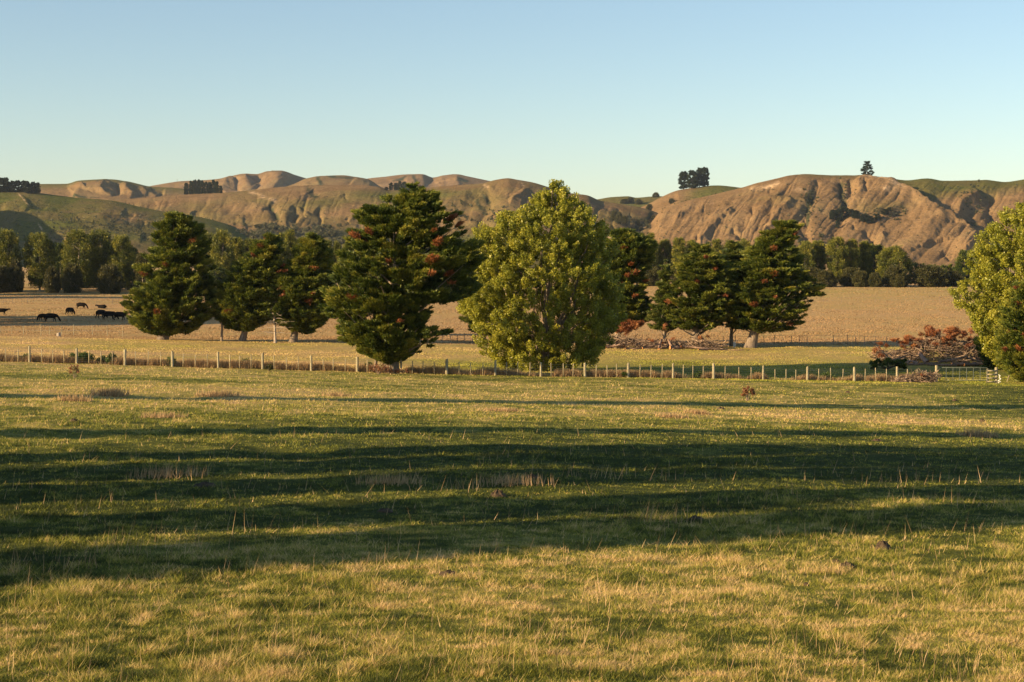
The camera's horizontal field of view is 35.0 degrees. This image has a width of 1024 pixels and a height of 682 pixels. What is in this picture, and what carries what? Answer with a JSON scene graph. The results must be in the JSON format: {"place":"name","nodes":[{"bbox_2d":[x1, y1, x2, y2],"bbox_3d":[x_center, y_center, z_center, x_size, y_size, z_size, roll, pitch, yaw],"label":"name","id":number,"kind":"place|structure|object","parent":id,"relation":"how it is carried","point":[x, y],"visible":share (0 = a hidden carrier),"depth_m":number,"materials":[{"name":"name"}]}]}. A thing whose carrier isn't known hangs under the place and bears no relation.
{"place":"outdoors","nodes":[
{"label":"outdoors","id":0,"kind":"place"},
{"bbox_2d":[33,179,209,199],"bbox_3d":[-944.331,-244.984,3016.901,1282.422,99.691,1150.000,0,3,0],"label":"hill","id":1,"kind":"structure","parent":0,"point":[108,189],"depth_m":2747.14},
{"bbox_2d":[0,191,248,266],"bbox_3d":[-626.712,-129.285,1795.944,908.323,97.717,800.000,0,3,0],"label":"hill","id":2,"kind":"structure","parent":0,"point":[26,219],"depth_m":1644.49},
{"bbox_2d":[151,170,305,192],"bbox_3d":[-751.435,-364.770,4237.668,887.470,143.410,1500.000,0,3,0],"label":"range","id":3,"kind":"structure","parent":0,"point":[249,182],"depth_m":3898.32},
{"bbox_2d":[290,175,381,187],"bbox_3d":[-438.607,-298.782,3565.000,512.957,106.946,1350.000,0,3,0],"label":"hill","id":4,"kind":"structure","parent":0,"point":[335,180],"depth_m":3241.42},
{"bbox_2d":[111,178,657,266],"bbox_3d":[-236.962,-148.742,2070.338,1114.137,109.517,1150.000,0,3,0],"label":"hill","id":5,"kind":"structure","parent":0,"point":[496,195],"depth_m":1909.39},
{"bbox_2d":[3,177,1016,254],"bbox_3d":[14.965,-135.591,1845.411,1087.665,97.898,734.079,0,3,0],"label":"scrub","id":6,"kind":"object","parent":5,"relation":"on","point":[258,231],"visible":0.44,"depth_m":1704.40,"materials":[{"name":"green plant"}]},
{"bbox_2d":[368,174,489,189],"bbox_3d":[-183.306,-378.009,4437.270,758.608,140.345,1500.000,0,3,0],"label":"range","id":7,"kind":"structure","parent":0,"point":[426,181],"depth_m":4144.49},
{"bbox_2d":[0,266,1023,681],"bbox_3d":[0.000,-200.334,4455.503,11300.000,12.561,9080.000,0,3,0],"label":"ground","id":8,"kind":"structure","parent":0,"point":[610,360],"depth_m":50.12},
{"bbox_2d":[0,264,13,292],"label":"round bush","id":9,"kind":"object","parent":8,"relation":"on","point":[5,285],"visible":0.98,"depth_m":466.46,"materials":[{"name":"green plant"}]},
{"bbox_2d":[0,227,22,267],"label":"gum tree","id":10,"kind":"object","parent":8,"relation":"on","point":[8,240],"visible":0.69,"depth_m":477.91,"materials":[{"name":"green plant"}]},
{"bbox_2d":[7,259,24,291],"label":"round bush","id":11,"kind":"object","parent":8,"relation":"on","point":[16,273],"visible":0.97,"depth_m":468.38,"materials":[{"name":"green plant"}]},
{"bbox_2d":[20,231,57,290],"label":"gum tree","id":12,"kind":"object","parent":8,"relation":"on","point":[44,254],"visible":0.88,"depth_m":479.39,"materials":[{"name":"green plant"}]},
{"bbox_2d":[43,266,61,292],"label":"round bush","id":13,"kind":"object","parent":8,"relation":"on","point":[51,277],"visible":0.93,"depth_m":468.44,"materials":[{"name":"green plant"}]},
{"bbox_2d":[44,313,60,321],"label":"cow","id":14,"kind":"object","parent":8,"relation":"on","point":[51,315],"visible":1,"depth_m":272.34},
{"bbox_2d":[54,242,64,282],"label":"dark tree","id":15,"kind":"object","parent":8,"relation":"on","point":[58,250],"visible":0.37,"depth_m":497.99,"materials":[{"name":"green plant"}]},
{"bbox_2d":[11,324,122,335],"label":"post fence","id":16,"kind":"object","parent":8,"relation":"on","point":[73,330],"visible":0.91,"depth_m":214.14,"materials":[{"name":"wood"}]},
{"bbox_2d":[60,262,83,292],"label":"round bush","id":17,"kind":"object","parent":8,"relation":"on","point":[71,279],"visible":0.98,"depth_m":466.42,"materials":[{"name":"green plant"}]},
{"bbox_2d":[54,392,93,401],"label":"grass tussock","id":18,"kind":"object","parent":8,"relation":"on","point":[69,398],"depth_m":71.32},
{"bbox_2d":[59,228,96,288],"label":"gum tree","id":19,"kind":"object","parent":8,"relation":"on","point":[82,239],"visible":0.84,"depth_m":477.57,"materials":[{"name":"green plant"}]},
{"bbox_2d":[68,352,95,362],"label":"bush","id":20,"kind":"object","parent":8,"relation":"on","point":[81,354],"visible":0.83,"depth_m":129.45,"materials":[{"name":"green plant"}]},
{"bbox_2d":[79,228,112,287],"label":"gum tree","id":21,"kind":"object","parent":8,"relation":"on","point":[104,241],"visible":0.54,"depth_m":483.16,"materials":[{"name":"green plant"}]},
{"bbox_2d":[95,353,120,363],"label":"bush","id":22,"kind":"object","parent":8,"relation":"on","point":[104,358],"visible":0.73,"depth_m":129.88,"materials":[{"name":"green plant"}]},
{"bbox_2d":[89,385,132,396],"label":"grass tussock","id":23,"kind":"object","parent":8,"relation":"on","point":[113,392],"depth_m":77.46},
{"bbox_2d":[96,264,125,293],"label":"round bush","id":24,"kind":"object","parent":8,"relation":"on","point":[109,277],"visible":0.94,"depth_m":463.82,"materials":[{"name":"green plant"}]},
{"bbox_2d":[106,234,135,290],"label":"gum tree","id":25,"kind":"object","parent":8,"relation":"on","point":[121,257],"visible":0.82,"depth_m":480.05,"materials":[{"name":"green plant"}]},
{"bbox_2d":[125,247,141,289],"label":"dark tree","id":26,"kind":"object","parent":8,"relation":"on","point":[136,253],"visible":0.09,"depth_m":488.13,"materials":[{"name":"green plant"}]},
{"bbox_2d":[133,251,149,287],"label":"round bush","id":27,"kind":"object","parent":8,"relation":"on","point":[139,259],"visible":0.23,"depth_m":476.05,"materials":[{"name":"green plant"}]},
{"bbox_2d":[138,411,187,417],"bbox_3d":[-13.238,2.781,61.843,1.796,0.329,1.260,0,3,0],"label":"grass tussock","id":28,"kind":"object","parent":8,"relation":"on","point":[155,415],"depth_m":61.80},
{"bbox_2d":[119,209,217,339],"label":"tree","id":29,"kind":"object","parent":8,"relation":"on","point":[166,304],"visible":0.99,"depth_m":194.86,"materials":[{"name":"green plant"}]},
{"bbox_2d":[128,461,211,479],"bbox_3d":[-8.443,3.176,39.770,1.960,0.412,1.436,0,3,0],"label":"grass tussock","id":30,"kind":"object","parent":8,"relation":"on","point":[168,473],"depth_m":39.84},
{"bbox_2d":[193,481,217,487],"bbox_3d":[-7.098,3.303,37.602,0.611,0.153,0.457,0,3,0],"label":"dirt clod","id":31,"kind":"object","parent":8,"relation":"on","point":[201,484],"visible":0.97,"depth_m":37.51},
{"bbox_2d":[194,389,240,396],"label":"grass tussock","id":32,"kind":"object","parent":8,"relation":"on","point":[219,394],"depth_m":80.17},
{"bbox_2d":[208,266,226,288],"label":"dark tree","id":33,"kind":"object","parent":8,"relation":"on","point":[216,274],"visible":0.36,"depth_m":476.28,"materials":[{"name":"green plant"}]},
{"bbox_2d":[210,279,229,340],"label":"young conifer","id":34,"kind":"object","parent":8,"relation":"on","point":[215,293],"visible":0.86,"depth_m":195.43,"materials":[{"name":"green plant"}]},
{"bbox_2d":[209,228,235,273],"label":"gum tree","id":35,"kind":"object","parent":8,"relation":"on","point":[221,241],"visible":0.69,"depth_m":487.76,"materials":[{"name":"green plant"}]},
{"bbox_2d":[230,237,244,263],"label":"slender tree","id":36,"kind":"object","parent":8,"relation":"on","point":[238,247],"visible":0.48,"depth_m":498.19,"materials":[{"name":"green plant"}]},
{"bbox_2d":[243,237,252,257],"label":"slender tree","id":37,"kind":"object","parent":8,"relation":"on","point":[247,243],"visible":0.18,"depth_m":508.32,"materials":[{"name":"green plant"}]},
{"bbox_2d":[211,231,285,340],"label":"cypress tree","id":38,"kind":"object","parent":8,"relation":"on","point":[245,302],"visible":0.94,"depth_m":194.82,"materials":[{"name":"green plant"}]},
{"bbox_2d":[260,284,294,342],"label":"young conifer","id":39,"kind":"object","parent":8,"relation":"on","point":[272,292],"visible":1,"depth_m":194.68,"materials":[{"name":"green plant"}]},
{"bbox_2d":[281,229,298,265],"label":"slender tree","id":40,"kind":"object","parent":8,"relation":"on","point":[290,239],"visible":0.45,"depth_m":498.07,"materials":[{"name":"green plant"}]},
{"bbox_2d":[266,231,334,341],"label":"cypress tree","id":41,"kind":"object","parent":8,"relation":"on","point":[302,279],"visible":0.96,"depth_m":194.96,"materials":[{"name":"green plant"}]},
{"bbox_2d":[321,391,350,396],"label":"grass tussock","id":42,"kind":"object","parent":8,"relation":"on","point":[334,394],"depth_m":86.05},
{"bbox_2d":[333,240,341,284],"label":"slender tree","id":43,"kind":"object","parent":8,"relation":"on","point":[336,245],"visible":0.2,"depth_m":503.40,"materials":[{"name":"green plant"}]},
{"bbox_2d":[332,242,367,323],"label":"young conifer","id":44,"kind":"object","parent":8,"relation":"on","point":[347,248],"visible":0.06,"depth_m":231.04,"materials":[{"name":"green plant"}]},
{"bbox_2d":[369,363,391,373],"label":"weed","id":45,"kind":"object","parent":8,"relation":"on","point":[380,368],"visible":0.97,"depth_m":128.67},
{"bbox_2d":[354,471,423,486],"bbox_3d":[-2.930,3.267,38.761,1.667,0.355,1.075,0,3,0],"label":"grass tussock","id":46,"kind":"object","parent":8,"relation":"on","point":[384,481],"depth_m":38.74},
{"bbox_2d":[317,181,489,372],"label":"cypress tree","id":47,"kind":"object","parent":8,"relation":"on","point":[410,280],"visible":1,"depth_m":130.41,"materials":[{"name":"green plant"}]},
{"bbox_2d":[0,346,926,381],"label":"wire fence","id":48,"kind":"object","parent":8,"relation":"on","point":[446,366],"visible":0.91,"depth_m":132.63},
{"bbox_2d":[0,353,934,381],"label":"fence line grass","id":49,"kind":"structure","parent":8,"relation":"on","point":[57,358],"depth_m":132.48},
{"bbox_2d":[458,259,505,338],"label":"cypress tree","id":50,"kind":"object","parent":8,"relation":"on","point":[465,319],"visible":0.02,"depth_m":201.94,"materials":[{"name":"green plant"}]},
{"bbox_2d":[0,281,987,345],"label":"stubble grass","id":51,"kind":"structure","parent":8,"relation":"on","point":[333,337],"depth_m":254.89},
{"bbox_2d":[490,489,505,496],"bbox_3d":[-0.320,3.469,37.198,0.325,0.192,0.295,2,3,37],"label":"dirt clod","id":52,"kind":"object","parent":8,"relation":"on","point":[497,493],"visible":0.98,"depth_m":37.14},
{"bbox_2d":[484,406,523,411],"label":"grass tussock","id":53,"kind":"object","parent":8,"relation":"on","point":[505,409],"depth_m":74.08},
{"bbox_2d":[0,361,1023,681],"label":"pasture grass","id":54,"kind":"structure","parent":8,"relation":"on","point":[190,659],"depth_m":25.98,"materials":[{"name":"plant"}]},
{"bbox_2d":[0,336,1023,385],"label":"field grass","id":55,"kind":"structure","parent":8,"relation":"on","point":[91,347],"depth_m":166.97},
{"bbox_2d":[0,397,1023,681],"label":"seed stems","id":56,"kind":"object","parent":8,"relation":"on","point":[960,665],"visible":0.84,"depth_m":22.52,"materials":[{"name":"beige plant"}]},
{"bbox_2d":[476,471,555,486],"bbox_3d":[0.117,3.296,39.111,2.019,0.392,1.253,0,3,0],"label":"grass tussock","id":57,"kind":"object","parent":8,"relation":"on","point":[522,481],"depth_m":39.04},
{"bbox_2d":[455,179,627,371],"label":"poplar tree","id":58,"kind":"object","parent":8,"relation":"on","point":[578,244],"visible":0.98,"depth_m":145.98,"materials":[{"name":"green plant"}]},
{"bbox_2d":[600,227,658,337],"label":"cypress tree","id":59,"kind":"object","parent":8,"relation":"on","point":[633,259],"visible":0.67,"depth_m":195.03,"materials":[{"name":"green plant"}]},
{"bbox_2d":[602,318,692,348],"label":"brush pile","id":60,"kind":"object","parent":8,"relation":"on","point":[629,326],"visible":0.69,"depth_m":191.49,"materials":[{"name":"brown plant"}]},
{"bbox_2d":[644,267,660,285],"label":"round bush","id":61,"kind":"object","parent":8,"relation":"on","point":[652,275],"visible":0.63,"depth_m":553.27,"materials":[{"name":"green plant"}]},
{"bbox_2d":[646,232,658,267],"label":"slender tree","id":62,"kind":"object","parent":8,"relation":"on","point":[655,263],"visible":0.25,"depth_m":558.35,"materials":[{"name":"green plant"}]},
{"bbox_2d":[644,259,678,340],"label":"young conifer","id":63,"kind":"object","parent":8,"relation":"on","point":[656,315],"visible":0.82,"depth_m":194.35,"materials":[{"name":"green plant"}]},
{"bbox_2d":[657,238,672,278],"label":"gum tree","id":64,"kind":"object","parent":8,"relation":"on","point":[665,248],"visible":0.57,"depth_m":562.90,"materials":[{"name":"green plant"}]},
{"bbox_2d":[655,412,688,417],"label":"grass tussock","id":65,"kind":"object","parent":8,"relation":"on","point":[669,415],"depth_m":74.63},
{"bbox_2d":[670,237,686,272],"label":"slender tree","id":66,"kind":"object","parent":8,"relation":"on","point":[678,247],"visible":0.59,"depth_m":557.80,"materials":[{"name":"green plant"}]},
{"bbox_2d":[661,241,740,339],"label":"cypress tree","id":67,"kind":"object","parent":8,"relation":"on","point":[703,281],"visible":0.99,"depth_m":192.02,"materials":[{"name":"green plant"}]},
{"bbox_2d":[675,334,727,348],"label":"brush pile","id":68,"kind":"object","parent":8,"relation":"on","point":[700,341],"visible":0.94,"depth_m":191.72,"materials":[{"name":"plant"}]},
{"bbox_2d":[710,237,723,259],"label":"slender tree","id":69,"kind":"object","parent":8,"relation":"on","point":[717,246],"visible":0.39,"depth_m":558.16,"materials":[{"name":"green plant"}]},
{"bbox_2d":[718,239,747,346],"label":"young conifer","id":70,"kind":"object","parent":8,"relation":"on","point":[732,251],"visible":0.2,"depth_m":197.17,"materials":[{"name":"green plant"}]},
{"bbox_2d":[741,386,755,400],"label":"weed","id":71,"kind":"object","parent":8,"relation":"on","point":[746,391],"visible":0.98,"depth_m":96.70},
{"bbox_2d":[721,219,826,347],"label":"cypress tree","id":72,"kind":"object","parent":8,"relation":"on","point":[767,291],"visible":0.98,"depth_m":191.97,"materials":[{"name":"green plant"}]},
{"bbox_2d":[723,335,886,344],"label":"post fence","id":73,"kind":"object","parent":8,"relation":"on","point":[735,340],"visible":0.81,"depth_m":201.19,"materials":[{"name":"brown wood"}]},
{"bbox_2d":[796,240,816,267],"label":"gum tree","id":74,"kind":"object","parent":8,"relation":"on","point":[805,247],"visible":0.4,"depth_m":557.49,"materials":[{"name":"green plant"}]},
{"bbox_2d":[802,266,819,283],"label":"round bush","id":75,"kind":"object","parent":8,"relation":"on","point":[814,271],"visible":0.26,"depth_m":553.39,"materials":[{"name":"green plant"}]},
{"bbox_2d":[811,240,826,270],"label":"slender tree","id":76,"kind":"object","parent":8,"relation":"on","point":[818,246],"visible":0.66,"depth_m":562.36,"materials":[{"name":"green plant"}]},
{"bbox_2d":[816,269,837,286],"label":"round bush","id":77,"kind":"object","parent":8,"relation":"on","point":[823,276],"visible":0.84,"depth_m":547.93,"materials":[{"name":"green plant"}]},
{"bbox_2d":[824,236,850,286],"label":"gum tree","id":78,"kind":"object","parent":8,"relation":"on","point":[835,263],"visible":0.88,"depth_m":557.35,"materials":[{"name":"green plant"}]},
{"bbox_2d":[837,267,859,286],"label":"round bush","id":79,"kind":"object","parent":8,"relation":"on","point":[844,280],"visible":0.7,"depth_m":553.99,"materials":[{"name":"green plant"}]},
{"bbox_2d":[844,238,861,268],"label":"gum tree","id":80,"kind":"object","parent":8,"relation":"on","point":[853,249],"visible":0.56,"depth_m":559.57,"materials":[{"name":"green plant"}]},
{"bbox_2d":[851,270,869,286],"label":"round bush","id":81,"kind":"object","parent":8,"relation":"on","point":[861,277],"visible":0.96,"depth_m":546.17,"materials":[{"name":"green plant"}]},
{"bbox_2d":[858,240,873,276],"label":"slender tree","id":82,"kind":"object","parent":8,"relation":"on","point":[866,253],"visible":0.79,"depth_m":562.85,"materials":[{"name":"green plant"}]},
{"bbox_2d":[867,272,882,286],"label":"round bush","id":83,"kind":"object","parent":8,"relation":"on","point":[874,277],"visible":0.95,"depth_m":544.55,"materials":[{"name":"green plant"}]},
{"bbox_2d":[863,243,888,285],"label":"dark tree","id":84,"kind":"object","parent":8,"relation":"on","point":[876,248],"visible":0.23,"depth_m":568.48,"materials":[{"name":"green plant"}]},
{"bbox_2d":[875,540,890,549],"bbox_3d":[6.413,3.519,28.090,0.244,0.163,0.217,2,3,35],"label":"dirt clod","id":85,"kind":"object","parent":8,"relation":"on","point":[884,544],"visible":0.95,"depth_m":28.05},
{"bbox_2d":[869,357,908,368],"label":"bush","id":86,"kind":"object","parent":8,"relation":"on","point":[900,363],"visible":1,"depth_m":163.14,"materials":[{"name":"green plant"}]},
{"bbox_2d":[875,245,914,285],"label":"gum tree","id":87,"kind":"object","parent":8,"relation":"on","point":[897,254],"visible":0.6,"depth_m":554.66,"materials":[{"name":"green plant"}]},
{"bbox_2d":[881,265,911,286],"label":"round bush","id":88,"kind":"object","parent":8,"relation":"on","point":[892,272],"visible":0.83,"depth_m":546.16,"materials":[{"name":"green plant"}]},
{"bbox_2d":[892,276,906,287],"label":"round bush","id":89,"kind":"object","parent":8,"relation":"on","point":[898,280],"visible":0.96,"depth_m":542.66,"materials":[{"name":"green plant"}]},
{"bbox_2d":[887,367,942,382],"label":"brush pile","id":90,"kind":"object","parent":8,"relation":"on","point":[923,377],"visible":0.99,"depth_m":136.62,"materials":[{"name":"plant"}]},
{"bbox_2d":[867,324,981,362],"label":"brush pile","id":91,"kind":"object","parent":8,"relation":"on","point":[929,344],"visible":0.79,"depth_m":175.43,"materials":[{"name":"brown plant"}]},
{"bbox_2d":[911,265,950,286],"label":"round bush","id":92,"kind":"object","parent":8,"relation":"on","point":[935,276],"visible":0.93,"depth_m":544.58,"materials":[{"name":"green plant"}]},
{"bbox_2d":[907,262,962,284],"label":"hedge","id":93,"kind":"object","parent":8,"relation":"on","point":[949,267],"visible":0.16,"depth_m":573.44,"materials":[{"name":"green plant"}]},
{"bbox_2d":[946,270,963,286],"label":"round bush","id":94,"kind":"object","parent":8,"relation":"on","point":[956,276],"visible":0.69,"depth_m":547.63,"materials":[{"name":"green plant"}]},
{"bbox_2d":[953,249,974,285],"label":"dark tree","id":95,"kind":"object","parent":8,"relation":"on","point":[960,263],"visible":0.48,"depth_m":558.14,"materials":[{"name":"green plant"}]},
{"bbox_2d":[955,427,999,437],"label":"grass tussock","id":96,"kind":"object","parent":8,"relation":"on","point":[981,434],"depth_m":69.31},
{"bbox_2d":[946,202,1023,369],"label":"poplar tree","id":97,"kind":"object","parent":8,"relation":"on","point":[986,314],"visible":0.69,"depth_m":151.10,"materials":[{"name":"green plant"}]},
{"bbox_2d":[972,328,1001,369],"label":"cypress bush","id":98,"kind":"object","parent":8,"relation":"on","point":[988,363],"visible":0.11,"depth_m":168.24,"materials":[{"name":"green plant"}]},
{"bbox_2d":[986,367,997,382],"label":"rail panel","id":99,"kind":"object","parent":8,"relation":"on","point":[995,378],"visible":0.81,"depth_m":138.75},
{"bbox_2d":[992,278,1023,381],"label":"cypress tree","id":100,"kind":"object","parent":8,"relation":"on","point":[1008,340],"visible":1,"depth_m":141.48,"materials":[{"name":"green plant"}]},
{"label":"gate post","id":101,"kind":"object","parent":8,"relation":"on","visible":0},
{"bbox_2d":[939,367,987,380],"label":"farm gate","id":102,"kind":"structure","parent":101,"relation":"attached to","point":[966,376],"depth_m":138.42,"materials":[{"name":"metal"}]},
{"bbox_2d":[0,0,1023,198],"label":"sky","id":103,"kind":"structure","parent":0,"point":[603,98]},
{"bbox_2d":[597,196,661,206],"bbox_3d":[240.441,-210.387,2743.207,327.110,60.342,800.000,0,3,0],"label":"saddle hill","id":104,"kind":"structure","parent":0,"point":[646,200],"depth_m":2566.47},
{"bbox_2d":[640,185,738,212],"bbox_3d":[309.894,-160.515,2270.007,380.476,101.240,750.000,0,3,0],"label":"shoulder hill","id":105,"kind":"structure","parent":0,"point":[677,196],"depth_m":2092.20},
{"bbox_2d":[678,171,687,188],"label":"pine tree","id":106,"kind":"object","parent":105,"relation":"on","point":[682,175],"visible":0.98,"depth_m":2139.23,"materials":[{"name":"green plant"}]},
{"bbox_2d":[685,170,698,188],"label":"pine tree","id":107,"kind":"object","parent":105,"relation":"on","point":[692,183],"visible":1,"depth_m":2123.79,"materials":[{"name":"green plant"}]},
{"bbox_2d":[696,167,704,186],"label":"pine tree","id":108,"kind":"object","parent":105,"relation":"on","point":[699,172],"visible":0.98,"depth_m":2135.01,"materials":[{"name":"green plant"}]},
{"bbox_2d":[700,167,709,185],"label":"pine tree","id":109,"kind":"object","parent":105,"relation":"on","point":[704,171],"visible":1,"depth_m":2132.40,"materials":[{"name":"green plant"}]},
{"bbox_2d":[648,174,1023,266],"bbox_3d":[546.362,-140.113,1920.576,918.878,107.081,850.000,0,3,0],"label":"hill","id":110,"kind":"structure","parent":0,"point":[746,211],"depth_m":1675.99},
{"bbox_2d":[835,208,843,220],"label":"pine tree","id":111,"kind":"object","parent":110,"relation":"on","point":[838,214],"visible":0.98,"depth_m":1646.61,"materials":[{"name":"green plant"}]},
{"bbox_2d":[860,160,874,174],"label":"pine tree","id":112,"kind":"object","parent":110,"relation":"on","point":[865,168],"visible":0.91,"depth_m":1832.48,"materials":[{"name":"green plant"}]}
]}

